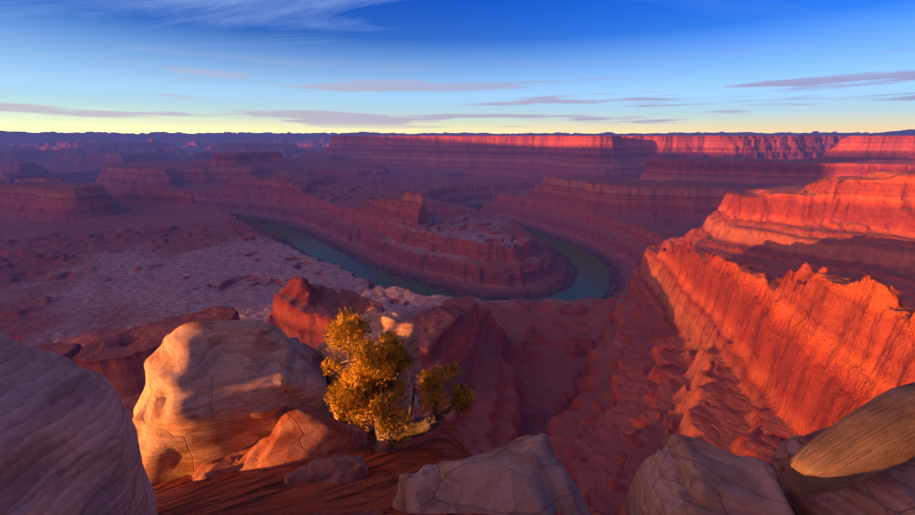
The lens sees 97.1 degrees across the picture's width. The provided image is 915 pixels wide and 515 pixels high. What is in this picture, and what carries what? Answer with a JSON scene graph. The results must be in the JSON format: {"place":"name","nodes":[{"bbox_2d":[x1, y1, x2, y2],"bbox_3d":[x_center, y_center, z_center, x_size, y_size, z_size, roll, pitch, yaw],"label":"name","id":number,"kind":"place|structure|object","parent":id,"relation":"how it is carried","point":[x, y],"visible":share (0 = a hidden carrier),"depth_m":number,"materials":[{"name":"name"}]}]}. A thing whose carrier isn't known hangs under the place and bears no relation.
{"place":"outdoors","nodes":[
{"label":"outdoors","id":0,"kind":"place"},
{"bbox_2d":[90,247,98,271],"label":"dirt road","id":1,"kind":"structure","parent":0,"point":[93,264],"depth_m":1494.57,"materials":[{"name":"beige soil"}]},
{"bbox_2d":[6,247,341,314],"bbox_3d":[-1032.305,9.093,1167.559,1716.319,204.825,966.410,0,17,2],"label":"dirt road","id":2,"kind":"structure","parent":0,"point":[337,290],"depth_m":1175.31,"materials":[{"name":"beige soil"}]},
{"bbox_2d":[187,153,609,300],"bbox_3d":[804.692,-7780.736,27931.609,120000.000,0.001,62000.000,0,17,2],"label":"river water","id":3,"kind":"structure","parent":0,"point":[592,278],"depth_m":1941.64,"materials":[{"name":"green liquid"}]},
{"bbox_2d":[0,129,914,514],"bbox_3d":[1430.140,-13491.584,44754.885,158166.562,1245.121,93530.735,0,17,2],"label":"terrain","id":4,"kind":"structure","parent":0,"point":[758,299],"depth_m":1207.62,"materials":[{"name":"red stone"}]},
{"bbox_2d":[0,332,157,514],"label":"rim rock","id":5,"kind":"object","parent":4,"relation":"on","point":[69,443],"visible":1,"depth_m":2.02,"materials":[{"name":"grey stone"}]},
{"bbox_2d":[132,320,330,484],"bbox_3d":[-4.005,2.495,7.450,3.216,1.982,2.842,1,21,-19],"label":"rim rock","id":6,"kind":"object","parent":4,"relation":"on","point":[216,390],"visible":0.77,"depth_m":6.59,"materials":[{"name":"beige stone"}]},
{"bbox_2d":[191,404,366,480],"bbox_3d":[-2.696,4.013,6.478,2.819,2.809,2.524,15,20,13],"label":"rim rock","id":7,"kind":"object","parent":4,"relation":"on","point":[301,434],"visible":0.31,"depth_m":6.17,"materials":[{"name":"orange stone"}]},
{"bbox_2d":[284,454,368,483],"bbox_3d":[-1.387,2.994,4.389,1.310,1.313,1.463,-5,18,-18],"label":"rim rock","id":8,"kind":"object","parent":4,"relation":"on","point":[338,468],"visible":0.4,"depth_m":4.58,"materials":[{"name":"red stone"}]},
{"bbox_2d":[316,307,420,432],"bbox_3d":[-1.919,2.369,8.915,2.114,2.003,1.885,-22,26,-33],"label":"rim rock","id":9,"kind":"object","parent":4,"relation":"on","point":[381,322],"visible":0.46,"depth_m":8.56,"materials":[{"name":"beige stone"}]},
{"bbox_2d":[321,307,477,452],"bbox_3d":[-0.889,2.307,6.217,2.396,2.951,1.377,0,17,2],"label":"juniper","id":10,"kind":"object","parent":4,"relation":"on","point":[352,327],"depth_m":5.95,"materials":[{"name":"plant"}]},
{"bbox_2d":[393,434,592,514],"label":"rim rock","id":11,"kind":"object","parent":4,"relation":"on","point":[526,475],"visible":0.98,"depth_m":2.77,"materials":[{"name":"beige stone"}]},
{"bbox_2d":[626,434,794,514],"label":"rim rock","id":12,"kind":"object","parent":4,"relation":"on","point":[679,474],"visible":1,"depth_m":2.55,"materials":[{"name":"beige stone"}]},
{"bbox_2d":[770,426,914,514],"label":"rim rock","id":13,"kind":"object","parent":4,"relation":"on","point":[891,491],"visible":0.31,"depth_m":2.39,"materials":[{"name":"pink stone"}]},
{"bbox_2d":[783,382,914,493],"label":"boulder","id":14,"kind":"object","parent":13,"relation":"on","point":[874,436],"visible":1,"depth_m":2.32,"materials":[{"name":"brown stone"}]},
{"bbox_2d":[0,0,914,133],"label":"sky","id":15,"kind":"structure","parent":0,"point":[67,66],"materials":[{"name":"blue"}]}
]}

